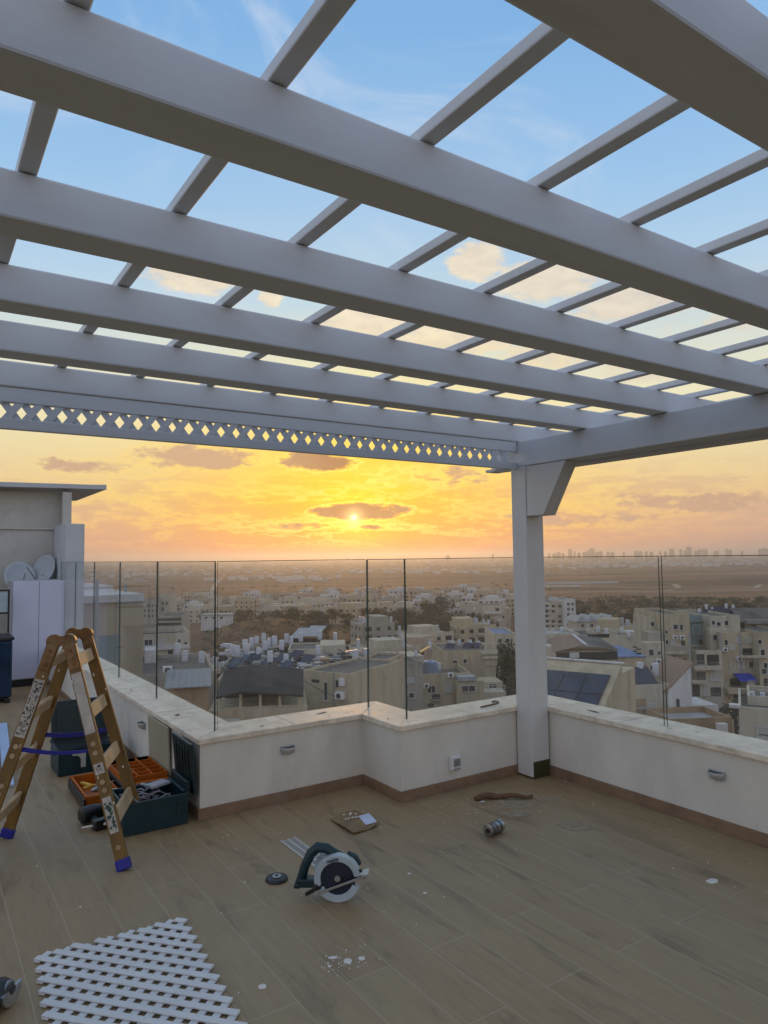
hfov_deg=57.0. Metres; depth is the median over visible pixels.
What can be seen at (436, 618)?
leafy tree
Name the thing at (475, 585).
apartment house
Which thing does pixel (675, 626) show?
window
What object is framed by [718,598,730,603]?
leafy tree
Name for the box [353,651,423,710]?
cream house
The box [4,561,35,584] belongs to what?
satellite dish
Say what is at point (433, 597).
apartment house
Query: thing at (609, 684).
solar house
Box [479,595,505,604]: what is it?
apartment house
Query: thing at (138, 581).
greenhouse
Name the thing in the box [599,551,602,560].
tower block
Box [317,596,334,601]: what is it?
apartment house
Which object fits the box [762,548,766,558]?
tower block
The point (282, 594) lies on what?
apartment house
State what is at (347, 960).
paint drip
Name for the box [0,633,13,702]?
storage bin
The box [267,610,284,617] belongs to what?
leafy tree
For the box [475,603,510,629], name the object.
apartment block
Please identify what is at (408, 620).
leafy tree
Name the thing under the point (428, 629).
apartment house
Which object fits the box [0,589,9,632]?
metal rack
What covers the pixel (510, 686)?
leafy tree
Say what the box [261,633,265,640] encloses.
water heater
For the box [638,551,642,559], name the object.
tower block
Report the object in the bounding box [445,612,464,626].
leafy tree
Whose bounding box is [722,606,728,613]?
solar collector
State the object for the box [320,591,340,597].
apartment house
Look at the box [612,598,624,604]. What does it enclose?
leafy tree
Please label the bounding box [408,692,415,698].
window
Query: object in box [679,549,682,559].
tower block
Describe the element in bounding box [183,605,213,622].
apartment house
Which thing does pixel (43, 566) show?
satellite dish
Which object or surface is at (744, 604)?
leafy tree
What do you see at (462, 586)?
apartment house
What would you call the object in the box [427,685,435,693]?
window
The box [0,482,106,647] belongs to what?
rooftop shed
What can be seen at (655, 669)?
water heater
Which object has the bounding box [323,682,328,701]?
window
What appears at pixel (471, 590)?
apartment house
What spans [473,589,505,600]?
apartment house
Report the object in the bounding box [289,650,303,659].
solar collector
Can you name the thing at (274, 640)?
water heater
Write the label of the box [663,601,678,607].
leafy tree
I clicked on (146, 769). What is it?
organiser box
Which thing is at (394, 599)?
apartment house
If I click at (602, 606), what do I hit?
leafy tree
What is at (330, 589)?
apartment house
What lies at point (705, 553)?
tower block
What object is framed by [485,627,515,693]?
blue roof house
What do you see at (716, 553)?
tower block
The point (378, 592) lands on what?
apartment house
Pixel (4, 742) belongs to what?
white board
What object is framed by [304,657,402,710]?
cream house
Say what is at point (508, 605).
apartment house
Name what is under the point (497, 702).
wire hook
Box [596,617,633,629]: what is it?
apartment house
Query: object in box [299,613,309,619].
leafy tree
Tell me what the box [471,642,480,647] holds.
solar collector
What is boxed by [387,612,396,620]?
leafy tree
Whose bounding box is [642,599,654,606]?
leafy tree
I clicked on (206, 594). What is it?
apartment house
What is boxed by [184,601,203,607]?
apartment house
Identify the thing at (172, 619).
apartment block
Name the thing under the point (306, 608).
apartment house
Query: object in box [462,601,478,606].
apartment house
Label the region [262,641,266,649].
water heater
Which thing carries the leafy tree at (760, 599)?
on the ground
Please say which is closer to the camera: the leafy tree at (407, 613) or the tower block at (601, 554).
the leafy tree at (407, 613)
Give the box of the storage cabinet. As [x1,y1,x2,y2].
[6,579,64,687]
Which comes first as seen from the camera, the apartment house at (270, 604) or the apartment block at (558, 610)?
the apartment block at (558, 610)
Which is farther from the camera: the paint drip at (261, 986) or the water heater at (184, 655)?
the water heater at (184, 655)
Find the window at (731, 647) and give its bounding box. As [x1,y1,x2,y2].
[729,645,734,649]
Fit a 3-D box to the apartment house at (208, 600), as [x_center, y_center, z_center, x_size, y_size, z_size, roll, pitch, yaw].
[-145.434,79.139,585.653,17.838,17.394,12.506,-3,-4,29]
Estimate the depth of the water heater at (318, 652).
73.03 m
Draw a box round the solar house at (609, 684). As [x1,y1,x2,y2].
[546,657,635,712]
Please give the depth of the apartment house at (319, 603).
427.01 m
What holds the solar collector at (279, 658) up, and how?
on the flat roof house at (330, 646)
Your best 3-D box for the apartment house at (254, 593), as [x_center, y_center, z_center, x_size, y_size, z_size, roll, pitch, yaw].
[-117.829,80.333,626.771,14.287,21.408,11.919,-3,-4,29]
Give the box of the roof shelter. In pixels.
[209,664,307,720]
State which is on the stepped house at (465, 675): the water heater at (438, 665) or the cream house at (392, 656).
the water heater at (438, 665)
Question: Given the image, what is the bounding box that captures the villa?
[566,613,613,627]
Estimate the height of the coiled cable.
0.113 m
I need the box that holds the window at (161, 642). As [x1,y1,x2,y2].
[158,639,164,645]
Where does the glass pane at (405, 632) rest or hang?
on the parapet wall
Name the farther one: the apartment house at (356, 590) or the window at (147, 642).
the apartment house at (356, 590)
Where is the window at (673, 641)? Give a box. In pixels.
[671,639,675,644]
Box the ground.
[84,556,767,657]
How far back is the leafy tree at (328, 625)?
216.92 m
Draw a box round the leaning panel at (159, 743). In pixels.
[148,715,170,776]
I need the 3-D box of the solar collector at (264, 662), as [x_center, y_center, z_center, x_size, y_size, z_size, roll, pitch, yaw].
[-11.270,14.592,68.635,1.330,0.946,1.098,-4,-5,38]
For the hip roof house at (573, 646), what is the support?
on the ground
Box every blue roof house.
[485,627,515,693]
[613,645,646,666]
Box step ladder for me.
[0,627,139,871]
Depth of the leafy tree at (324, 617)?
262.44 m
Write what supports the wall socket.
attached to the parapet wall
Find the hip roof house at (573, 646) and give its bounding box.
[546,634,619,661]
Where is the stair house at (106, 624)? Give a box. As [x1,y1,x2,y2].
[83,579,143,678]
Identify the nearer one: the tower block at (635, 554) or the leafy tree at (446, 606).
the leafy tree at (446, 606)
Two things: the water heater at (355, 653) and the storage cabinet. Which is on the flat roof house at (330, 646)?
the water heater at (355, 653)
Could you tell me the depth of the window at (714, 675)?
116.43 m
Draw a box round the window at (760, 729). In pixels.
[756,726,767,739]
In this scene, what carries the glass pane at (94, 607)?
on the parapet wall
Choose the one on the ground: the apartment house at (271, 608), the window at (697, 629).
the apartment house at (271, 608)
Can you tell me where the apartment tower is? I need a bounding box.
[633,607,767,734]
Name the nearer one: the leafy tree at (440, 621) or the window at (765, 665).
the window at (765, 665)
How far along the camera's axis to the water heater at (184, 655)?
59.17 m
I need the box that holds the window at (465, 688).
[461,685,475,692]
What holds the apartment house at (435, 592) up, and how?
on the ground
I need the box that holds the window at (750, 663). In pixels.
[748,661,752,667]
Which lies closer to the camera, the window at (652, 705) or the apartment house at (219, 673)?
the window at (652, 705)
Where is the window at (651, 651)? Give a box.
[648,649,654,655]
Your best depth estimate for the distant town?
2870.22 m
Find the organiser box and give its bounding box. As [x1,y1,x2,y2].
[107,756,168,787]
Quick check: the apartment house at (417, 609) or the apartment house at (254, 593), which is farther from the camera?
the apartment house at (254, 593)
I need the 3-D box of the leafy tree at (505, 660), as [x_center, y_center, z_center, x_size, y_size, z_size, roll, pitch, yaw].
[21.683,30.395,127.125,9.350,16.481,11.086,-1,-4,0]
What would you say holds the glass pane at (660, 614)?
on the parapet wall
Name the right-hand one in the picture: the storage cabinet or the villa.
the villa
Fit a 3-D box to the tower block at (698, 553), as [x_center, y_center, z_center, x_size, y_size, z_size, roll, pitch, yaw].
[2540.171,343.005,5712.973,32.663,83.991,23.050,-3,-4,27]
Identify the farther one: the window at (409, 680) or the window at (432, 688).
the window at (432, 688)
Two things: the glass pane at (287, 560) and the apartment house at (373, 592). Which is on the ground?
the apartment house at (373, 592)
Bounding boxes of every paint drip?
[258,984,265,989]
[344,958,351,963]
[705,878,717,883]
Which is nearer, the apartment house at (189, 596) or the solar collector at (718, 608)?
the solar collector at (718, 608)
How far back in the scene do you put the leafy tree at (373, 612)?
364.32 m
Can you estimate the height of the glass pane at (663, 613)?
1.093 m
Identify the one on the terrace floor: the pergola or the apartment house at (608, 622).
the pergola
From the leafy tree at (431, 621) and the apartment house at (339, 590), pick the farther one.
the apartment house at (339, 590)
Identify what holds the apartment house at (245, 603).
on the ground
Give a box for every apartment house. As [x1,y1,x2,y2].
[177,600,183,611]
[181,592,202,603]
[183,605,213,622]
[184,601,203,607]
[198,592,213,599]
[202,597,221,603]
[207,654,218,664]
[208,605,232,612]
[209,602,224,606]
[212,665,220,679]
[221,597,230,603]
[234,596,259,622]
[242,590,261,598]
[256,594,274,600]
[256,605,281,618]
[259,603,281,608]
[265,598,274,605]
[275,604,293,614]
[276,591,293,600]
[278,596,299,604]
[284,604,316,621]
[292,603,312,607]
[293,593,314,598]
[294,597,318,602]
[299,591,313,594]
[300,587,312,592]
[308,598,337,608]
[314,590,329,596]
[316,606,331,613]
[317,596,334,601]
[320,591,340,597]
[324,586,341,594]
[325,588,336,591]
[325,602,362,623]
[339,593,362,602]
[346,594,364,601]
[350,614,394,644]
[350,637,420,653]
[354,586,371,592]
[356,602,372,613]
[359,588,381,597]
[359,590,376,595]
[360,595,376,603]
[363,593,379,601]
[368,601,392,614]
[381,595,401,603]
[387,587,403,596]
[388,601,412,622]
[395,624,453,640]
[397,633,456,659]
[406,587,429,601]
[409,599,420,603]
[411,606,423,615]
[414,598,431,606]
[415,593,431,598]
[423,595,444,600]
[431,590,445,597]
[444,586,466,595]
[446,591,463,597]
[447,595,461,602]
[450,616,495,643]
[455,584,467,587]
[462,594,472,601]
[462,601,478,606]
[467,587,477,593]
[468,584,481,589]
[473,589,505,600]
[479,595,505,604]
[506,594,513,615]
[506,600,511,615]
[545,593,552,598]
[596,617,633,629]
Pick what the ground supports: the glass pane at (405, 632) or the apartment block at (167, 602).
the apartment block at (167, 602)
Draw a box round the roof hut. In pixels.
[292,625,326,642]
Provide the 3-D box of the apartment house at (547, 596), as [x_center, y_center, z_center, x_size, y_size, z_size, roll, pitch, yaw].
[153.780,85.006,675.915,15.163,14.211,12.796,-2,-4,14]
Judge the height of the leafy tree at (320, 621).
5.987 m
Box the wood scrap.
[474,792,532,800]
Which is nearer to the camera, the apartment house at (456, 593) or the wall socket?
the wall socket
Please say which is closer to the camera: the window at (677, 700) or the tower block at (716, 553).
the window at (677, 700)
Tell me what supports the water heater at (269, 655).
on the flat roof house at (330, 646)
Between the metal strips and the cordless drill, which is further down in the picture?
the metal strips
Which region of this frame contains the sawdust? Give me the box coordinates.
[496,797,594,830]
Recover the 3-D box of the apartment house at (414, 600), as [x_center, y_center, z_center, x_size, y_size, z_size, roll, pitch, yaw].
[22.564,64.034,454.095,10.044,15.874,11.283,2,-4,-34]
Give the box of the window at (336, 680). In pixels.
[335,679,338,687]
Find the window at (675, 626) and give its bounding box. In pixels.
[673,624,678,629]
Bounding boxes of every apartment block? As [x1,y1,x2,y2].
[143,593,176,627]
[143,626,188,655]
[158,612,190,652]
[444,602,474,628]
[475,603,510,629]
[545,597,575,627]
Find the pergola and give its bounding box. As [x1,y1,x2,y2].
[0,0,767,778]
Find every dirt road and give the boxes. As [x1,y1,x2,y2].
[210,575,225,593]
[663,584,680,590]
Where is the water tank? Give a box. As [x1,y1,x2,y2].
[422,660,437,673]
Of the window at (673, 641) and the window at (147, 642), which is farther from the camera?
the window at (673, 641)
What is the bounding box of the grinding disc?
[265,872,287,884]
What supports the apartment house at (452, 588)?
on the ground
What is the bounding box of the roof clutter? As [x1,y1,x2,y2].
[211,634,355,672]
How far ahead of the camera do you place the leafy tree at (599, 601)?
589.54 m
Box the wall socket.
[449,754,461,770]
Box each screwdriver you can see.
[80,781,96,786]
[82,784,96,789]
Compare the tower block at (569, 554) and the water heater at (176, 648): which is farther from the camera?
the tower block at (569, 554)
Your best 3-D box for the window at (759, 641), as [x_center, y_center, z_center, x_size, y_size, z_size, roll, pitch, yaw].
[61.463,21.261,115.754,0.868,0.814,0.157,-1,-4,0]
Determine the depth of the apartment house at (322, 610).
393.11 m
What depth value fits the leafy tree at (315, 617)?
281.37 m
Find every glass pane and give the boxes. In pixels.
[75,565,93,622]
[93,562,119,676]
[119,561,156,677]
[156,561,215,730]
[217,559,367,709]
[367,559,406,718]
[405,557,512,718]
[581,556,664,725]
[661,555,767,725]
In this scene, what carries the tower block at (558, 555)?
on the ground
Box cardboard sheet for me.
[331,810,378,832]
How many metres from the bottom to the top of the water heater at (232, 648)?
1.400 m
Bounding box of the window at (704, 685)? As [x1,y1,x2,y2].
[703,684,707,695]
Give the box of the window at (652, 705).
[648,703,656,707]
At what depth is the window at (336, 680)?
60.51 m
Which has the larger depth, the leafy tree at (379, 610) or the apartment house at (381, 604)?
the apartment house at (381, 604)
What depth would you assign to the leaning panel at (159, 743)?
4.99 m
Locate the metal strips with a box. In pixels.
[280,837,319,867]
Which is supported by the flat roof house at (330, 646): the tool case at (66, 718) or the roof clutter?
the roof clutter
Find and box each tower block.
[556,552,560,560]
[568,549,571,559]
[583,552,586,560]
[590,548,593,560]
[595,552,599,560]
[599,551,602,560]
[634,551,637,559]
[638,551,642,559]
[671,548,674,559]
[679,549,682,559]
[686,547,689,559]
[696,549,700,558]
[704,549,707,558]
[713,551,718,558]
[728,549,731,558]
[758,549,761,558]
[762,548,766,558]
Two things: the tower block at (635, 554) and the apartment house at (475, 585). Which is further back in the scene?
the tower block at (635, 554)
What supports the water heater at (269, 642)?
on the flat roof house at (330, 646)
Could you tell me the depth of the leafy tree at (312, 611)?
348.45 m
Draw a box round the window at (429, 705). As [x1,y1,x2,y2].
[427,702,434,707]
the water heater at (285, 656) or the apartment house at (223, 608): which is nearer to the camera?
the water heater at (285, 656)
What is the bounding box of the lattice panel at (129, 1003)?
[34,917,247,1023]
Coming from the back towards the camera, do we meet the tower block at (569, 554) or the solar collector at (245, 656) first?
the tower block at (569, 554)
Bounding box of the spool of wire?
[483,819,504,836]
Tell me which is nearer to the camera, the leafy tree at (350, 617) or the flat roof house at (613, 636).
the flat roof house at (613, 636)
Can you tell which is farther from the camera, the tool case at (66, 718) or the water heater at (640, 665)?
the water heater at (640, 665)
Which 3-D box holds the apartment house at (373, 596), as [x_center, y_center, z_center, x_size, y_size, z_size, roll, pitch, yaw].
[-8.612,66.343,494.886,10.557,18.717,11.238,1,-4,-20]
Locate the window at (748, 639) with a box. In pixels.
[746,637,751,642]
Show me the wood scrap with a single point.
(487, 795)
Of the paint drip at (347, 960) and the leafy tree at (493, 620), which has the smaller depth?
the paint drip at (347, 960)
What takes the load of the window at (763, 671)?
in the apartment tower
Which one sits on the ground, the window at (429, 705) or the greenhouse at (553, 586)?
the greenhouse at (553, 586)
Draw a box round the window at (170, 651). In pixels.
[167,649,173,654]
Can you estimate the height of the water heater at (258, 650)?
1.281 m
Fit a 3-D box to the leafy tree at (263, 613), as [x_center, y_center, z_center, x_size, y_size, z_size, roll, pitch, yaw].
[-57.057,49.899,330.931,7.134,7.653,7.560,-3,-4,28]
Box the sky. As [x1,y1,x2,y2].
[0,0,767,562]
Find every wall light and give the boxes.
[137,720,145,729]
[280,744,294,754]
[707,768,725,781]
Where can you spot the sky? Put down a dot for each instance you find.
(391, 64)
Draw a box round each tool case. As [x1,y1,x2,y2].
[50,697,114,776]
[112,732,196,836]
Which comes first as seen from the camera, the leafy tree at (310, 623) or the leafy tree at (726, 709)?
the leafy tree at (726, 709)
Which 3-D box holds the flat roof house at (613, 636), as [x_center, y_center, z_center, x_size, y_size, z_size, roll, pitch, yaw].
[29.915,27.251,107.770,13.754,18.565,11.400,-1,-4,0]
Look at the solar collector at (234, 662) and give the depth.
67.53 m
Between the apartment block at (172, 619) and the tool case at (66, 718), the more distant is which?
the apartment block at (172, 619)
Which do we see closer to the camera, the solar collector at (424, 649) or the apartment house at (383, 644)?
the solar collector at (424, 649)
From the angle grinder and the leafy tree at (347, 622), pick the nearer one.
the angle grinder
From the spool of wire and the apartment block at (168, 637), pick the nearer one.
the spool of wire
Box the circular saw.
[294,842,368,902]
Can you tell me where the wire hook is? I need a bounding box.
[480,700,498,707]
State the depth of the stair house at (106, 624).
16.94 m
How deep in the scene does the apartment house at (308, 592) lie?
695.38 m
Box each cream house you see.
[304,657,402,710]
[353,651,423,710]
[365,652,404,709]
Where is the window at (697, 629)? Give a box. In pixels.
[693,625,702,633]
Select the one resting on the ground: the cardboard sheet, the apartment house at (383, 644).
the apartment house at (383, 644)
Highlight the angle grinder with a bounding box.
[0,977,21,1007]
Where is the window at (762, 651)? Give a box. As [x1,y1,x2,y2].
[760,649,765,654]
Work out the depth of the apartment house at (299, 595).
508.80 m
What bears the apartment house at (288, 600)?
on the ground
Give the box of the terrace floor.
[0,684,767,1023]
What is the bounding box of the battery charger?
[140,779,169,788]
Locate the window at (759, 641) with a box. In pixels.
[757,639,762,644]
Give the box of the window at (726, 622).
[724,620,729,625]
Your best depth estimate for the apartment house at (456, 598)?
525.25 m
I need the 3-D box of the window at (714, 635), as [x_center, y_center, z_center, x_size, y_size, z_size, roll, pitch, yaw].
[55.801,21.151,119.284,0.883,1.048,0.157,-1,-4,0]
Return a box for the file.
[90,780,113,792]
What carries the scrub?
on the ground
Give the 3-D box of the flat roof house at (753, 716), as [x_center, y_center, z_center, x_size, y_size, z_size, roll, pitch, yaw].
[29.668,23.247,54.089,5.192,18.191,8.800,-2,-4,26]
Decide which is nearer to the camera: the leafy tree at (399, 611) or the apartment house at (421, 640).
the apartment house at (421, 640)
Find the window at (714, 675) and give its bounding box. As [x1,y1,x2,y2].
[710,671,720,680]
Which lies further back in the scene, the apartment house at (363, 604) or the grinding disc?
the apartment house at (363, 604)
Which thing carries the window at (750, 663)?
in the apartment tower
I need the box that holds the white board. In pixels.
[0,723,13,786]
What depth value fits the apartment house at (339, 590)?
756.05 m
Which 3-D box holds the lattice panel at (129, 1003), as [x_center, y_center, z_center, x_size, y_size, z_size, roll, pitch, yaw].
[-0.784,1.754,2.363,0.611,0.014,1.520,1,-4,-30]
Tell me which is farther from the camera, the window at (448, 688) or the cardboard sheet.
the window at (448, 688)
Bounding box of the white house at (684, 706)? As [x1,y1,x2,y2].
[635,655,732,732]
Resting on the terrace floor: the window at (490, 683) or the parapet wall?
the parapet wall
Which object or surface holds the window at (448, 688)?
in the stepped house at (465, 675)
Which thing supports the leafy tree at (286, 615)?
on the ground
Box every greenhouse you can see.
[121,580,148,581]
[545,581,617,583]
[545,585,580,587]
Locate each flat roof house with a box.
[143,646,213,709]
[216,640,352,693]
[546,627,633,650]
[729,685,767,740]
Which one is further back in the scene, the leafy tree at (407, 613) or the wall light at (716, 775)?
the leafy tree at (407, 613)
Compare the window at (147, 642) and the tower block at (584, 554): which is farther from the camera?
the tower block at (584, 554)
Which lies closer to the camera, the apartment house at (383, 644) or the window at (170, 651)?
the window at (170, 651)
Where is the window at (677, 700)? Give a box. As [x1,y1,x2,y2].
[675,698,679,706]
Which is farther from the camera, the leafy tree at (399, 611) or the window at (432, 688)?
the leafy tree at (399, 611)
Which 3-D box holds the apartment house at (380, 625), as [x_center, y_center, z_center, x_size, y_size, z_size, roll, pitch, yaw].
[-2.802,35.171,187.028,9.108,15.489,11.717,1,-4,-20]
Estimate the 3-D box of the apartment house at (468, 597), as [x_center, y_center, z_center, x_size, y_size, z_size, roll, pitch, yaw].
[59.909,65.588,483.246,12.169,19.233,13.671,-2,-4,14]
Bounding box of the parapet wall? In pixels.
[47,645,767,846]
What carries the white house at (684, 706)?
on the ground
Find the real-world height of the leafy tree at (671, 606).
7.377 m
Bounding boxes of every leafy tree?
[233,612,241,622]
[235,609,254,621]
[255,610,269,617]
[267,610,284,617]
[279,614,291,618]
[282,606,301,617]
[289,612,300,617]
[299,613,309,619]
[302,621,315,627]
[308,610,322,621]
[310,611,325,623]
[314,619,327,629]
[316,614,329,622]
[320,621,333,637]
[323,608,340,623]
[339,613,353,622]
[341,619,349,629]
[365,609,379,614]
[373,607,386,614]
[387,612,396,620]
[391,607,407,619]
[396,610,416,623]
[399,619,418,627]
[401,616,420,623]
[412,613,431,623]
[420,599,444,618]
[421,618,445,630]
[422,596,455,619]
[424,614,449,626]
[429,616,450,629]
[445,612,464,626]
[480,618,497,625]
[496,639,515,689]
[496,668,515,695]
[576,608,589,614]
[580,604,592,613]
[595,599,604,604]
[597,604,606,608]
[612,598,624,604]
[618,612,632,620]
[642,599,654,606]
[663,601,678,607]
[665,603,677,610]
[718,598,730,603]
[718,698,738,732]
[730,599,741,605]
[739,602,754,607]
[754,597,764,604]
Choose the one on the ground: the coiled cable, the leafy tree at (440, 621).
the leafy tree at (440, 621)
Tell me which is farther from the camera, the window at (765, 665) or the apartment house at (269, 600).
the apartment house at (269, 600)
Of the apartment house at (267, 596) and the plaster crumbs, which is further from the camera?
the apartment house at (267, 596)
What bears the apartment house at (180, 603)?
on the ground
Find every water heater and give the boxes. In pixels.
[174,643,179,658]
[182,650,187,666]
[199,651,204,662]
[230,644,234,657]
[235,645,239,656]
[242,639,247,649]
[243,643,248,654]
[249,637,253,646]
[255,636,258,646]
[256,647,260,659]
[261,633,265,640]
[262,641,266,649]
[267,638,271,646]
[267,650,272,664]
[272,636,276,650]
[279,640,283,651]
[283,654,288,661]
[284,633,288,644]
[289,636,292,644]
[298,632,302,642]
[316,645,320,656]
[318,630,321,639]
[333,632,336,639]
[354,649,357,657]
[437,662,440,672]
[627,631,630,640]
[637,662,643,668]
[652,663,658,679]
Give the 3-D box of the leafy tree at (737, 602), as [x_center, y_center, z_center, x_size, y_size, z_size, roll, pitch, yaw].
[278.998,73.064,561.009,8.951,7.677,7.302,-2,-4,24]
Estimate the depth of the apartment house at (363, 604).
410.81 m
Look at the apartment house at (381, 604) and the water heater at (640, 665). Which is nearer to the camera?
the water heater at (640, 665)
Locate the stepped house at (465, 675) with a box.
[422,642,505,708]
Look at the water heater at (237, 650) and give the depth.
72.04 m
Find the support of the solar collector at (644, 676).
on the white house at (684, 706)
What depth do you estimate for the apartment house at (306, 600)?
452.19 m
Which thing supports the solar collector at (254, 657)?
on the flat roof house at (330, 646)
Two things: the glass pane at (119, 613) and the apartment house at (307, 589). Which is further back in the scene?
the apartment house at (307, 589)
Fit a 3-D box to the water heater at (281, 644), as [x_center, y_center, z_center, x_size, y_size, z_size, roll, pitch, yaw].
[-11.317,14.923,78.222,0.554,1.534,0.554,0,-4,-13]
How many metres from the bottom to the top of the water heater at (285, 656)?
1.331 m
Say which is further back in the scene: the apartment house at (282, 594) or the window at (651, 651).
the apartment house at (282, 594)
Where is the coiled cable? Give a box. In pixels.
[119,788,170,801]
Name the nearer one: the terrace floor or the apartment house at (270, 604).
the terrace floor
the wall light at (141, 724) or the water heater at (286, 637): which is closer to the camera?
the wall light at (141, 724)
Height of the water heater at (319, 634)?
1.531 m
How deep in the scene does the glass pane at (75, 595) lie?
8.56 m
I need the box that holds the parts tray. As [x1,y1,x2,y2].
[68,772,116,806]
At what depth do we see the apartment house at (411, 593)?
528.99 m
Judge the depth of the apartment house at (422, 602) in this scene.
443.19 m
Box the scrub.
[127,583,767,655]
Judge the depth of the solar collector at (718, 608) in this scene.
132.94 m
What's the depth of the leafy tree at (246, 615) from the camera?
362.33 m
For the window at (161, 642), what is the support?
in the apartment block at (168, 637)
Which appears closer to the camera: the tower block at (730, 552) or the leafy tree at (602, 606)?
the leafy tree at (602, 606)
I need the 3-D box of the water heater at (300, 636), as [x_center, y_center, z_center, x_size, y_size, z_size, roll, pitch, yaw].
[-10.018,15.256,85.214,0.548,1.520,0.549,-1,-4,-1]
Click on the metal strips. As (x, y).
(297, 846)
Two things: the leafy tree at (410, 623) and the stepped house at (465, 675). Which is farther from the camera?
the leafy tree at (410, 623)
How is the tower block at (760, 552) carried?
on the ground
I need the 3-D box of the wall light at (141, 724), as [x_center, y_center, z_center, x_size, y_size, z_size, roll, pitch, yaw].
[-1.860,1.633,5.409,0.055,0.058,0.104,2,-4,-34]
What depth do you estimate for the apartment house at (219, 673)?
119.57 m
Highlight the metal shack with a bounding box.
[165,668,238,721]
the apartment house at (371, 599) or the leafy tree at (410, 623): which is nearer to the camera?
the leafy tree at (410, 623)
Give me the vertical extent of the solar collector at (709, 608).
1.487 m
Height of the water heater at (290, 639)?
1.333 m
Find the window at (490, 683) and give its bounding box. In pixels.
[488,683,496,687]
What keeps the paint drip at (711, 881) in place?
on the terrace floor
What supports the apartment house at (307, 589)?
on the ground
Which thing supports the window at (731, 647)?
in the apartment tower
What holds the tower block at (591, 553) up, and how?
on the ground
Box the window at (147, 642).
[143,639,153,646]
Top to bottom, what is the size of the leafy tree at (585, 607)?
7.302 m
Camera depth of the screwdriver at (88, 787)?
4.72 m
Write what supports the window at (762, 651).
in the apartment tower
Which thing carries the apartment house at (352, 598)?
on the ground
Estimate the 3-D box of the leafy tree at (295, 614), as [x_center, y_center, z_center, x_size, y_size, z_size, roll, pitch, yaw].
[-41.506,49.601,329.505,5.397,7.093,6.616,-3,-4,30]
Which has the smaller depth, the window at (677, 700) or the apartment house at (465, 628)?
the window at (677, 700)
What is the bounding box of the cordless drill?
[78,804,106,830]
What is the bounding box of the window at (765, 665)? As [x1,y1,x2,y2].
[763,662,767,668]
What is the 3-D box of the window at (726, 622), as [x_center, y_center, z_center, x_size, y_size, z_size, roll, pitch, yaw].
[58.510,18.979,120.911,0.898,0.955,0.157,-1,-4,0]
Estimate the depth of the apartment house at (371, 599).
465.95 m
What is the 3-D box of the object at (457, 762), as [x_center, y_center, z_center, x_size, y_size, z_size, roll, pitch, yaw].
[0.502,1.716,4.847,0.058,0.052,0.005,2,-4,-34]
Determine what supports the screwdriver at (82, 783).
in the parts tray
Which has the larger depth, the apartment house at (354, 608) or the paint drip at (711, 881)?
the apartment house at (354, 608)
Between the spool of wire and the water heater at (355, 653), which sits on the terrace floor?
the spool of wire
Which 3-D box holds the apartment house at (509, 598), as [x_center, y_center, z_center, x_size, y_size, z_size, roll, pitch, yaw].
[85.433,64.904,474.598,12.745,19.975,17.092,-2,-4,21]
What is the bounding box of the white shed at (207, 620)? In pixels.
[200,613,233,630]
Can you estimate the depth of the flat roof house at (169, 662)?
63.38 m
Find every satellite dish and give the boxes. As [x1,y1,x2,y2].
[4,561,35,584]
[27,555,54,579]
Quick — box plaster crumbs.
[29,789,750,992]
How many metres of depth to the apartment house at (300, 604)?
410.08 m
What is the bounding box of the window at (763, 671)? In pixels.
[761,668,767,674]
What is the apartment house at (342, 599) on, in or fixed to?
on the ground
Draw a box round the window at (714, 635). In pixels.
[712,634,716,640]
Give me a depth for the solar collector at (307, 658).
69.68 m
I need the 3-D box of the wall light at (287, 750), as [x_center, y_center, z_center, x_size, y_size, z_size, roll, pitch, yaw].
[-0.626,1.577,4.675,0.104,0.058,0.055,2,-4,-34]
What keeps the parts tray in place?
on the terrace floor
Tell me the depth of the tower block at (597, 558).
5687.74 m
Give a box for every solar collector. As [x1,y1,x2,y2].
[226,657,243,667]
[238,654,250,664]
[245,653,261,662]
[260,657,275,664]
[275,652,290,661]
[280,660,294,666]
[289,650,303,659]
[299,654,315,663]
[419,646,430,652]
[445,643,455,648]
[462,642,472,648]
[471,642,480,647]
[635,667,657,684]
[702,607,714,611]
[709,606,721,611]
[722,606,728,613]
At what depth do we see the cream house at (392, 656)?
73.70 m
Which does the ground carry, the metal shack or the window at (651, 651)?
the metal shack
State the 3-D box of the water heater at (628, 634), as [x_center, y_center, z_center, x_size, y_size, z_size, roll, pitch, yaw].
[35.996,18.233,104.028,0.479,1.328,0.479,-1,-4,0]
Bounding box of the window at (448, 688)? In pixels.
[445,685,452,692]
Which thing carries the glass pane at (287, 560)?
on the parapet wall
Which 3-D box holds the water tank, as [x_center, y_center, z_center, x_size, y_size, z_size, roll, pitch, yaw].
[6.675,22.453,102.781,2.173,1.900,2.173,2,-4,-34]
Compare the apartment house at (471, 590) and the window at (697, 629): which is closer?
the window at (697, 629)
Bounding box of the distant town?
[84,558,767,583]
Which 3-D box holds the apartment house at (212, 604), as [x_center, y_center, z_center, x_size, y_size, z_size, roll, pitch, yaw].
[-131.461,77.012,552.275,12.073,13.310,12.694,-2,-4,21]
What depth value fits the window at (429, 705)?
98.23 m
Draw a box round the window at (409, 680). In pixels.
[407,677,415,683]
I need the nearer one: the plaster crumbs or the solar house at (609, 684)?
the plaster crumbs

